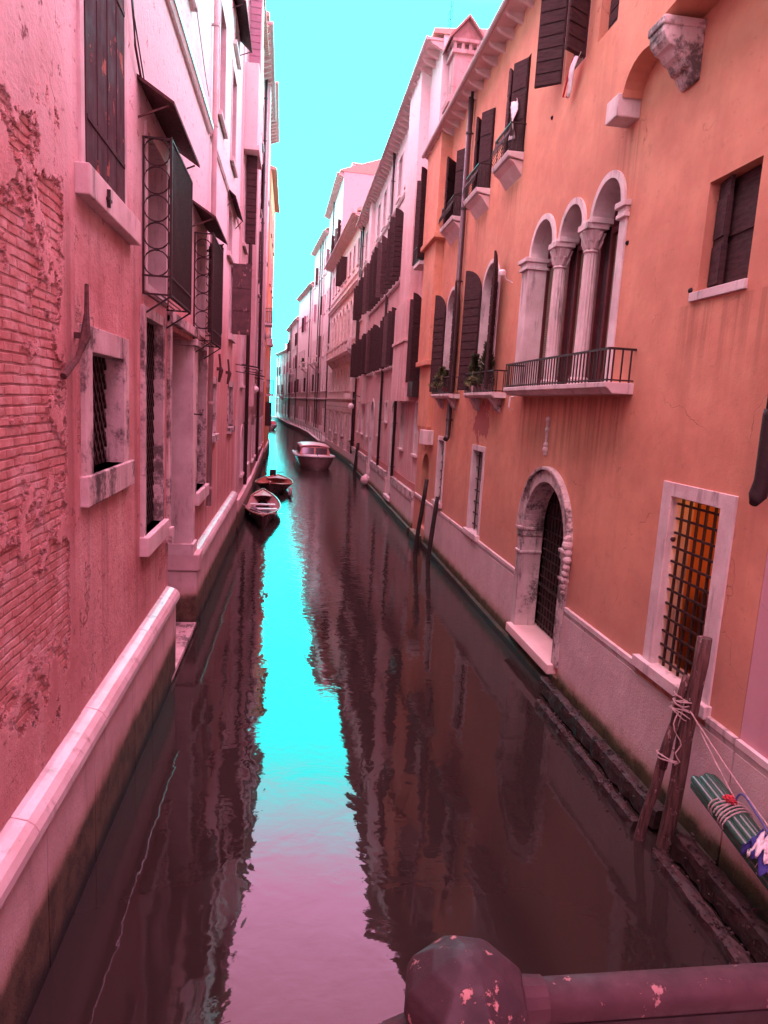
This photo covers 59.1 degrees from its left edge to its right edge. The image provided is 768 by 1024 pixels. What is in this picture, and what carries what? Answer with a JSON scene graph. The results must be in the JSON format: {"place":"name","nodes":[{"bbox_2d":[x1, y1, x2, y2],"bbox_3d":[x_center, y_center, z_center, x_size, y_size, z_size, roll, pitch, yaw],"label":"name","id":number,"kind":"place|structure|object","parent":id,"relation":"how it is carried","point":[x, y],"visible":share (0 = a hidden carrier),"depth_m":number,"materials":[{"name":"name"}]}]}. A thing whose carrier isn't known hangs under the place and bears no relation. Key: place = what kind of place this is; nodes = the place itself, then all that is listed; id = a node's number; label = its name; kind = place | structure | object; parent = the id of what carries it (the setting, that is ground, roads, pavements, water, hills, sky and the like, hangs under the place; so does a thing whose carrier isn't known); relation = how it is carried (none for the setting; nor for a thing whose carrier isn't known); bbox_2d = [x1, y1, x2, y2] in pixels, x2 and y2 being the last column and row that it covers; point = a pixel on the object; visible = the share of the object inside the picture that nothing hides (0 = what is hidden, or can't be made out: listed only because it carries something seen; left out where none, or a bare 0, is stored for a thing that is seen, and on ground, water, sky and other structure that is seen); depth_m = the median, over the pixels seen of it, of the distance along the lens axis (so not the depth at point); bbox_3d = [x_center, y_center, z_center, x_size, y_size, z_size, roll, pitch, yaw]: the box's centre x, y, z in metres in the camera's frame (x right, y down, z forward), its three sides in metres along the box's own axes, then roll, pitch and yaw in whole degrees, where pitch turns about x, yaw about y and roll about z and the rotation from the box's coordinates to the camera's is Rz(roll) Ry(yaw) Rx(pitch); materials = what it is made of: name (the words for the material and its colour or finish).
{"place":"outdoors","nodes":[
{"label":"outdoors","id":0,"kind":"place"},
{"bbox_2d":[272,416,324,443],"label":"path","id":1,"kind":"structure","parent":0,"point":[322,437],"depth_m":96.01,"materials":[{"name":"stone"}]},
{"bbox_2d":[285,316,298,422],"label":"house","id":2,"kind":"structure","parent":1,"relation":"on","point":[292,330],"depth_m":126.69,"materials":[{"name":"pink paint"}]},
{"bbox_2d":[272,416,320,440],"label":"kerb","id":3,"kind":"structure","parent":1,"relation":"on","point":[313,436],"depth_m":93.26,"materials":[{"name":"stone"}]},
{"bbox_2d":[273,412,321,438],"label":"quay railing","id":4,"kind":"object","parent":3,"relation":"on","point":[287,419],"visible":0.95,"depth_m":100.69,"materials":[{"name":"black metal"}]},
{"bbox_2d":[295,281,313,426],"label":"house","id":5,"kind":"structure","parent":1,"relation":"on","point":[305,298],"depth_m":106.84,"materials":[{"name":"pink paint"}]},
{"bbox_2d":[308,227,328,432],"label":"house","id":6,"kind":"structure","parent":1,"relation":"on","point":[319,254],"depth_m":90.96,"materials":[{"name":"paint"}]},
{"bbox_2d":[266,0,502,403],"label":"sky","id":7,"kind":"structure","parent":0,"point":[344,68],"materials":[{"name":"blue"}]},
{"bbox_2d":[27,404,756,1023],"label":"water","id":8,"kind":"structure","parent":0,"point":[361,778],"depth_m":7.62,"materials":[{"name":"brown liquid"}]},
{"bbox_2d":[0,0,227,1023],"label":"house","id":9,"kind":"structure","parent":8,"relation":"on","point":[108,221],"depth_m":6.34,"materials":[{"name":"paint"}]},
{"bbox_2d":[80,323,134,507],"bbox_3d":[-3.036,-1.015,7.025,0.465,1.665,1.860,2,9,-8],"label":"window","id":10,"kind":"structure","parent":9,"relation":"in","point":[107,469],"depth_m":7.24,"materials":[{"name":"stone"}]},
{"bbox_2d":[75,0,140,245],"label":"window","id":11,"kind":"structure","parent":9,"relation":"in","point":[101,25],"depth_m":6.40,"materials":[{"name":"white stone"}]},
{"bbox_2d":[140,305,168,556],"bbox_3d":[-3.278,-1.105,9.283,0.420,3.190,1.470,2,9,-8],"label":"window","id":12,"kind":"structure","parent":9,"relation":"in","point":[154,529],"depth_m":9.59,"materials":[{"name":"stone"}]},
{"bbox_2d":[137,74,199,328],"bbox_3d":[-2.998,-3.907,9.075,0.720,2.668,2.200,2,9,-8],"label":"window","id":13,"kind":"structure","parent":9,"relation":"in","point":[166,240],"depth_m":9.04,"materials":[{"name":"black metal"}]},
{"bbox_2d":[166,311,199,682],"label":"door","id":14,"kind":"structure","parent":9,"relation":"in","point":[184,630],"depth_m":10.60,"materials":[{"name":"pink stone"}]},
{"bbox_2d":[188,0,197,11],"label":"window","id":15,"kind":"structure","parent":9,"relation":"in","point":[193,3],"depth_m":11.17,"materials":[{"name":"white stone"}]},
{"bbox_2d":[195,342,208,505],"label":"window","id":16,"kind":"structure","parent":9,"relation":"in","point":[201,487],"depth_m":14.62,"materials":[{"name":"stone"}]},
{"bbox_2d":[192,200,227,358],"bbox_3d":[-3.571,-4.422,13.335,0.720,2.688,2.150,2,9,-8],"label":"window","id":17,"kind":"structure","parent":9,"relation":"in","point":[216,250],"depth_m":13.53,"materials":[{"name":"black metal"}]},
{"bbox_2d":[203,0,263,597],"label":"house","id":18,"kind":"structure","parent":8,"relation":"on","point":[230,35],"depth_m":17.93,"materials":[{"name":"paint"}]},
{"bbox_2d":[207,376,218,442],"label":"window","id":19,"kind":"structure","parent":18,"relation":"in","point":[215,436],"depth_m":16.59,"materials":[{"name":"stone"}]},
{"bbox_2d":[218,0,227,138],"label":"window","id":20,"kind":"structure","parent":18,"relation":"in","point":[222,19],"depth_m":16.14,"materials":[{"name":"white stone"}]},
{"bbox_2d":[227,381,234,433],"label":"window","id":21,"kind":"structure","parent":18,"relation":"in","point":[230,428],"depth_m":21.13,"materials":[{"name":"stone"}]},
{"bbox_2d":[230,59,237,177],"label":"window","id":22,"kind":"structure","parent":18,"relation":"in","point":[234,80],"depth_m":19.06,"materials":[{"name":"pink stone"}]},
{"bbox_2d":[226,189,242,264],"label":"window","id":23,"kind":"structure","parent":18,"relation":"in","point":[230,213],"depth_m":18.99,"materials":[{"name":"pink stone"}]},
{"bbox_2d":[233,4,240,69],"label":"window","id":24,"kind":"structure","parent":18,"relation":"in","point":[236,27],"depth_m":18.56,"materials":[{"name":"white stone"}]},
{"bbox_2d":[228,262,250,343],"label":"window","id":25,"kind":"structure","parent":18,"relation":"in","point":[240,274],"depth_m":19.31,"materials":[{"name":"brown wood"}]},
{"bbox_2d":[234,0,268,531],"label":"house","id":26,"kind":"structure","parent":8,"relation":"on","point":[247,388],"depth_m":23.07,"materials":[{"name":"pink paint"}]},
{"bbox_2d":[239,424,243,477],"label":"window","id":27,"kind":"structure","parent":26,"relation":"in","point":[241,475],"depth_m":25.34,"materials":[{"name":"pink stone"}]},
{"bbox_2d":[240,335,244,388],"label":"window","id":28,"kind":"structure","parent":26,"relation":"in","point":[242,386],"depth_m":24.10,"materials":[{"name":"pink stone"}]},
{"bbox_2d":[242,154,257,254],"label":"window","id":29,"kind":"structure","parent":26,"relation":"in","point":[250,168],"depth_m":22.26,"materials":[{"name":"brown wood"}]},
{"bbox_2d":[247,0,261,64],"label":"window","id":30,"kind":"structure","parent":26,"relation":"in","point":[254,6],"depth_m":21.45,"materials":[{"name":"pink wood"}]},
{"bbox_2d":[250,11,275,493],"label":"house","id":31,"kind":"structure","parent":8,"relation":"on","point":[269,101],"depth_m":33.67,"materials":[{"name":"pink paint"}]},
{"bbox_2d":[258,231,260,290],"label":"window","id":32,"kind":"structure","parent":31,"relation":"in","point":[260,231],"depth_m":29.92,"materials":[{"name":"brown stone"}]},
{"bbox_2d":[260,162,264,217],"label":"window","id":33,"kind":"structure","parent":31,"relation":"in","point":[263,165],"depth_m":31.81,"materials":[{"name":"brown stone"}]},
{"bbox_2d":[245,488,280,530],"bbox_3d":[-4.939,-0.236,27.621,1.486,0.840,8.218,2,9,-10],"label":"rowing boat","id":34,"kind":"object","parent":8,"relation":"on","point":[262,520],"visible":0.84,"depth_m":27.91,"materials":[{"name":"pink wood"}]},
{"bbox_2d":[258,81,279,474],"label":"house","id":35,"kind":"structure","parent":8,"relation":"on","point":[274,134],"depth_m":44.45,"materials":[{"name":"paint"}]},
{"bbox_2d":[262,165,279,461],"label":"house","id":36,"kind":"structure","parent":8,"relation":"on","point":[273,210],"depth_m":49.54,"materials":[{"name":"paint"}]},
{"bbox_2d":[255,469,292,494],"bbox_3d":[-5.560,-1.343,34.324,1.914,1.100,5.266,2,9,-5],"label":"motorboat","id":37,"kind":"object","parent":8,"relation":"on","point":[273,482],"visible":0.91,"depth_m":34.55,"materials":[{"name":"brown wood"}]},
{"bbox_2d":[274,344,287,418],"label":"house","id":38,"kind":"structure","parent":8,"relation":"on","point":[281,387],"depth_m":147.15,"materials":[{"name":"white paint"}]},
{"bbox_2d":[292,441,334,470],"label":"water taxi","id":39,"kind":"object","parent":8,"relation":"on","point":[315,456],"visible":0.96,"depth_m":46.49,"materials":[{"name":"white paint"}]},
{"bbox_2d":[324,206,362,464],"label":"palace","id":40,"kind":"structure","parent":8,"relation":"in","point":[343,265],"depth_m":55.96,"materials":[{"name":"pink paint"}]},
{"bbox_2d":[335,262,342,287],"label":"window","id":41,"kind":"structure","parent":40,"relation":"in","point":[340,284],"depth_m":58.36,"materials":[{"name":"brown wood"}]},
{"bbox_2d":[339,256,347,282],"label":"window","id":42,"kind":"structure","parent":40,"relation":"in","point":[343,263],"depth_m":55.85,"materials":[{"name":"brown wood"}]},
{"bbox_2d":[344,413,347,450],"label":"window","id":43,"kind":"structure","parent":40,"relation":"in","point":[346,416],"depth_m":54.21,"materials":[{"name":"pink stone"}]},
{"bbox_2d":[320,159,379,435],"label":"house","id":44,"kind":"structure","parent":8,"relation":"on","point":[350,188],"depth_m":68.24,"materials":[{"name":"paint"}]},
{"bbox_2d":[353,443,359,472],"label":"mooring pole","id":45,"kind":"object","parent":8,"relation":"in","point":[356,459],"visible":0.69,"depth_m":44.98,"materials":[{"name":"black wood"}]},
{"bbox_2d":[348,1,487,531],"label":"house","id":46,"kind":"structure","parent":8,"relation":"on","point":[384,370],"depth_m":29.38,"materials":[{"name":"pink paint"}]},
{"bbox_2d":[350,343,358,378],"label":"window","id":47,"kind":"structure","parent":46,"relation":"in","point":[353,347],"depth_m":46.65,"materials":[{"name":"brown wood"}]},
{"bbox_2d":[354,339,360,375],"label":"window","id":48,"kind":"structure","parent":46,"relation":"in","point":[358,343],"depth_m":43.34,"materials":[{"name":"brown wood"}]},
{"bbox_2d":[353,286,361,321],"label":"window","id":49,"kind":"structure","parent":46,"relation":"in","point":[356,316],"depth_m":46.08,"materials":[{"name":"brown wood"}]},
{"bbox_2d":[357,277,364,314],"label":"window","id":50,"kind":"structure","parent":46,"relation":"in","point":[360,290],"depth_m":42.74,"materials":[{"name":"brown wood"}]},
{"bbox_2d":[360,333,368,373],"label":"window","id":51,"kind":"structure","parent":46,"relation":"in","point":[363,341],"depth_m":40.72,"materials":[{"name":"brown wood"}]},
{"bbox_2d":[362,263,371,313],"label":"window","id":52,"kind":"structure","parent":46,"relation":"in","point":[366,269],"depth_m":40.22,"materials":[{"name":"brown wood"}]},
{"bbox_2d":[365,330,372,372],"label":"window","id":53,"kind":"structure","parent":46,"relation":"in","point":[368,334],"depth_m":38.72,"materials":[{"name":"brown wood"}]},
{"bbox_2d":[368,255,376,308],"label":"window","id":54,"kind":"structure","parent":46,"relation":"in","point":[370,306],"depth_m":38.21,"materials":[{"name":"brown wood"}]},
{"bbox_2d":[368,326,379,371],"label":"window","id":55,"kind":"structure","parent":46,"relation":"in","point":[371,330],"depth_m":37.31,"materials":[{"name":"brown wood"}]},
{"bbox_2d":[370,247,381,303],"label":"window","id":56,"kind":"structure","parent":46,"relation":"in","point":[373,300],"depth_m":36.06,"materials":[{"name":"brown wood"}]},
{"bbox_2d":[371,324,380,369],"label":"window","id":57,"kind":"structure","parent":46,"relation":"in","point":[376,329],"depth_m":35.64,"materials":[{"name":"brown wood"}]},
{"bbox_2d":[375,201,380,241],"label":"window","id":58,"kind":"structure","parent":46,"relation":"in","point":[379,206],"depth_m":38.90,"materials":[{"name":"white stone"}]},
{"bbox_2d":[375,235,386,297],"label":"window","id":59,"kind":"structure","parent":46,"relation":"in","point":[382,247],"depth_m":33.63,"materials":[{"name":"brown wood"}]},
{"bbox_2d":[378,317,387,368],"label":"window","id":60,"kind":"structure","parent":46,"relation":"in","point":[381,322],"depth_m":33.72,"materials":[{"name":"brown wood"}]},
{"bbox_2d":[381,186,387,231],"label":"window","id":61,"kind":"structure","parent":46,"relation":"in","point":[385,193],"depth_m":36.47,"materials":[{"name":"white stone"}]},
{"bbox_2d":[382,401,387,423],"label":"window","id":62,"kind":"structure","parent":46,"relation":"in","point":[386,402],"depth_m":33.30,"materials":[{"name":"white stone"}]},
{"bbox_2d":[381,313,391,366],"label":"window","id":63,"kind":"structure","parent":46,"relation":"in","point":[385,326],"depth_m":31.91,"materials":[{"name":"brown wood"}]},
{"bbox_2d":[385,222,396,288],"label":"window","id":64,"kind":"structure","parent":46,"relation":"in","point":[388,284],"depth_m":30.99,"materials":[{"name":"brown wood"}]},
{"bbox_2d":[386,307,396,364],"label":"window","id":65,"kind":"structure","parent":46,"relation":"in","point":[391,314],"depth_m":29.20,"materials":[{"name":"brown wood"}]},
{"bbox_2d":[389,208,403,280],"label":"window","id":66,"kind":"structure","parent":46,"relation":"in","point":[397,221],"depth_m":28.76,"materials":[{"name":"brown wood"}]},
{"bbox_2d":[395,150,403,204],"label":"window","id":67,"kind":"structure","parent":46,"relation":"in","point":[400,173],"depth_m":31.39,"materials":[{"name":"white stone"}]},
{"bbox_2d":[397,401,405,451],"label":"window","id":68,"kind":"structure","parent":46,"relation":"in","point":[403,407],"depth_m":28.31,"materials":[{"name":"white stone"}]},
{"bbox_2d":[405,293,421,381],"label":"window","id":69,"kind":"structure","parent":46,"relation":"in","point":[412,373],"depth_m":24.07,"materials":[{"name":"brown wood"}]},
{"bbox_2d":[410,400,417,457],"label":"window","id":70,"kind":"structure","parent":46,"relation":"in","point":[415,438],"depth_m":25.18,"materials":[{"name":"white stone"}]},
{"bbox_2d":[412,166,426,270],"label":"window","id":71,"kind":"structure","parent":46,"relation":"in","point":[418,257],"depth_m":23.39,"materials":[{"name":"brown wood"}]},
{"bbox_2d":[413,479,428,551],"bbox_3d":[1.096,0.563,21.565,0.546,3.300,0.150,10,11,37],"label":"mooring pole","id":72,"kind":"object","parent":8,"relation":"in","point":[418,528],"visible":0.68,"depth_m":21.40,"materials":[{"name":"black wood"}]},
{"bbox_2d":[426,496,438,561],"bbox_3d":[1.389,0.959,20.442,0.380,2.893,0.155,2,9,-8],"label":"mooring pole","id":73,"kind":"object","parent":8,"relation":"in","point":[431,534],"visible":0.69,"depth_m":20.33,"materials":[{"name":"black wood"}]},
{"bbox_2d":[535,699,638,830],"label":"fender beam","id":74,"kind":"structure","parent":8,"relation":"on","point":[626,815],"depth_m":8.80,"materials":[{"name":"brown wood"}]},
{"bbox_2d":[409,0,767,866],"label":"house","id":75,"kind":"structure","parent":8,"relation":"on","point":[595,252],"depth_m":9.66,"materials":[{"name":"orange paint"}]},
{"bbox_2d":[428,366,445,390],"bbox_3d":[1.677,-3.925,20.116,0.757,0.846,0.772,2,9,-8],"label":"potted shrub","id":76,"kind":"object","parent":75,"relation":"on","point":[440,371],"visible":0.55,"depth_m":20.04,"materials":[{"name":"green plant"}]},
{"bbox_2d":[431,436,445,508],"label":"window","id":77,"kind":"structure","parent":75,"relation":"in","point":[441,448],"depth_m":21.02,"materials":[{"name":"white stone"}]},
{"bbox_2d":[429,282,456,391],"bbox_3d":[1.997,-5.027,19.976,0.678,3.100,2.539,2,9,-8],"label":"window","id":78,"kind":"structure","parent":75,"relation":"in","point":[444,319],"depth_m":20.65,"materials":[{"name":"brown wood"}]},
{"bbox_2d":[437,369,448,393],"bbox_3d":[1.803,-3.743,19.414,0.613,0.721,0.620,2,9,-8],"label":"potted shrub","id":79,"kind":"object","parent":75,"relation":"on","point":[445,371],"visible":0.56,"depth_m":19.34,"materials":[{"name":"green plant"}]},
{"bbox_2d":[443,148,464,223],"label":"window","id":80,"kind":"structure","parent":75,"relation":"in","point":[454,170],"depth_m":19.13,"materials":[{"name":"paint"}]},
{"bbox_2d":[463,353,481,390],"bbox_3d":[2.191,-3.386,16.503,0.500,0.971,0.496,2,9,-8],"label":"potted conifer","id":81,"kind":"object","parent":75,"relation":"on","point":[474,365],"visible":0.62,"depth_m":16.43,"materials":[{"name":"green plant"}]},
{"bbox_2d":[466,370,480,392],"bbox_3d":[2.181,-3.095,16.143,0.544,0.586,0.513,-1,10,-28],"label":"potted shrub","id":82,"kind":"object","parent":75,"relation":"on","point":[469,384],"visible":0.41,"depth_m":16.09,"materials":[{"name":"green plant"}]},
{"bbox_2d":[462,444,485,541],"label":"window","id":83,"kind":"structure","parent":75,"relation":"in","point":[472,528],"depth_m":17.01,"materials":[{"name":"white stone"}]},
{"bbox_2d":[457,250,499,391],"bbox_3d":[2.481,-4.383,16.083,0.742,3.100,2.443,2,9,-8],"label":"window","id":84,"kind":"structure","parent":75,"relation":"in","point":[480,307],"depth_m":16.69,"materials":[{"name":"brown wood"}]},
{"bbox_2d":[471,108,494,190],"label":"window","id":85,"kind":"structure","parent":75,"relation":"in","point":[484,136],"depth_m":16.39,"materials":[{"name":"paint"}]},
{"bbox_2d":[472,341,494,391],"bbox_3d":[2.326,-3.316,15.470,0.602,1.171,0.603,2,9,-8],"label":"potted conifer","id":86,"kind":"object","parent":75,"relation":"on","point":[483,360],"visible":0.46,"depth_m":15.39,"materials":[{"name":"green plant"}]},
{"bbox_2d":[508,99,517,140],"bbox_3d":[2.682,-8.130,14.045,0.106,0.753,0.226,2,9,-8],"label":"cloth","id":87,"kind":"object","parent":75,"relation":"hanging from","point":[514,107],"visible":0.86,"depth_m":14.00,"materials":[{"name":"white fabric"}]},
{"bbox_2d":[503,57,530,153],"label":"window","id":88,"kind":"structure","parent":75,"relation":"in","point":[518,81],"depth_m":13.97,"materials":[{"name":"paint"}]},
{"bbox_2d":[534,0,590,88],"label":"window","id":89,"kind":"structure","parent":75,"relation":"in","point":[554,21],"depth_m":11.82,"materials":[{"name":"brown wood"}]},
{"bbox_2d":[562,52,580,98],"bbox_3d":[3.114,-7.220,11.225,0.077,0.573,0.596,2,9,-8],"label":"cloth","id":90,"kind":"object","parent":75,"relation":"hanging from","point":[569,78],"visible":1,"depth_m":11.28,"materials":[{"name":"white fabric"}]},
{"bbox_2d":[513,170,631,385],"bbox_3d":[3.203,-3.753,11.631,0.570,3.170,4.400,2,9,-8],"label":"window","id":91,"kind":"structure","parent":75,"relation":"in","point":[571,282],"depth_m":11.72,"materials":[{"name":"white stone"}]},
{"bbox_2d":[538,676,663,828],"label":"fender beam","id":92,"kind":"structure","parent":75,"relation":"attached to","point":[621,776],"depth_m":9.03,"materials":[{"name":"brown wood"}]},
{"bbox_2d":[608,0,618,29],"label":"window","id":93,"kind":"structure","parent":75,"relation":"in","point":[614,7],"depth_m":10.37,"materials":[{"name":"paint"}]},
{"bbox_2d":[631,480,738,719],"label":"window","id":94,"kind":"structure","parent":75,"relation":"in","point":[696,526],"depth_m":8.08,"materials":[{"name":"white stone"}]},
{"bbox_2d":[688,164,762,301],"bbox_3d":[3.733,-2.969,7.261,0.245,1.279,1.000,2,9,-8],"label":"window","id":95,"kind":"structure","parent":75,"relation":"in","point":[738,197],"depth_m":7.28,"materials":[{"name":"brown wood"}]},
{"bbox_2d":[634,723,677,841],"bbox_3d":[2.875,3.389,7.491,0.449,2.315,0.137,9,11,33],"label":"mooring pole","id":96,"kind":"object","parent":8,"relation":"in","point":[648,806],"visible":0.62,"depth_m":7.37,"materials":[{"name":"brown wood"}]},
{"bbox_2d":[656,635,712,851],"bbox_3d":[3.121,2.919,7.282,0.343,3.328,0.183,8,10,29],"label":"mooring pole","id":97,"kind":"object","parent":8,"relation":"in","point":[675,792],"visible":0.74,"depth_m":7.14,"materials":[{"name":"brown wood"}]},
{"bbox_2d":[656,691,691,765],"bbox_3d":[3.111,2.291,7.229,0.269,0.784,0.317,-4,12,-40],"label":"lashing rope","id":98,"kind":"object","parent":97,"relation":"attached to","point":[675,710],"visible":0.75,"depth_m":7.12,"materials":[{"name":"beige fabric"}]},
{"bbox_2d":[659,674,689,769],"bbox_3d":[3.079,2.241,7.209,0.203,1.090,0.096,11,12,41],"label":"mooring pole","id":99,"kind":"object","parent":97,"relation":"attached to","point":[683,686],"visible":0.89,"depth_m":7.16,"materials":[{"name":"brown wood"}]},
{"bbox_2d":[690,711,767,825],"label":"mooring line","id":100,"kind":"object","parent":97,"relation":"attached to","point":[696,721],"visible":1,"depth_m":6.55,"materials":[{"name":"fabric"}]},
{"bbox_2d":[651,848,751,964],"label":"fender beam","id":101,"kind":"structure","parent":8,"relation":"on","point":[731,949],"depth_m":6.35,"materials":[{"name":"brown wood"}]},
{"bbox_2d":[671,832,767,962],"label":"fender beam","id":102,"kind":"structure","parent":8,"relation":"on","point":[733,906],"depth_m":6.39,"materials":[{"name":"brown wood"}]},
{"bbox_2d":[718,552,767,923],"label":"house","id":103,"kind":"structure","parent":8,"relation":"on","point":[750,769],"depth_m":6.49,"materials":[{"name":"pink paint"}]},
{"bbox_2d":[690,773,767,889],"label":"tube bundle","id":104,"kind":"object","parent":103,"relation":"attached to","point":[731,816],"visible":0.96,"depth_m":6.24,"materials":[{"name":"green fabric"}]},
{"bbox_2d":[740,829,767,876],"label":"cloth","id":105,"kind":"object","parent":104,"relation":"on","point":[762,867],"visible":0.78,"depth_m":5.76,"materials":[{"name":"fabric"}]},
{"bbox_2d":[747,831,767,864],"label":"cloth","id":106,"kind":"object","parent":104,"relation":"on","point":[760,844],"visible":0.98,"depth_m":5.75,"materials":[{"name":"white fabric"}]},
{"bbox_2d":[379,935,767,1023],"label":"railing","id":107,"kind":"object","parent":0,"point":[452,979],"depth_m":0.71,"materials":[{"name":"metal"}]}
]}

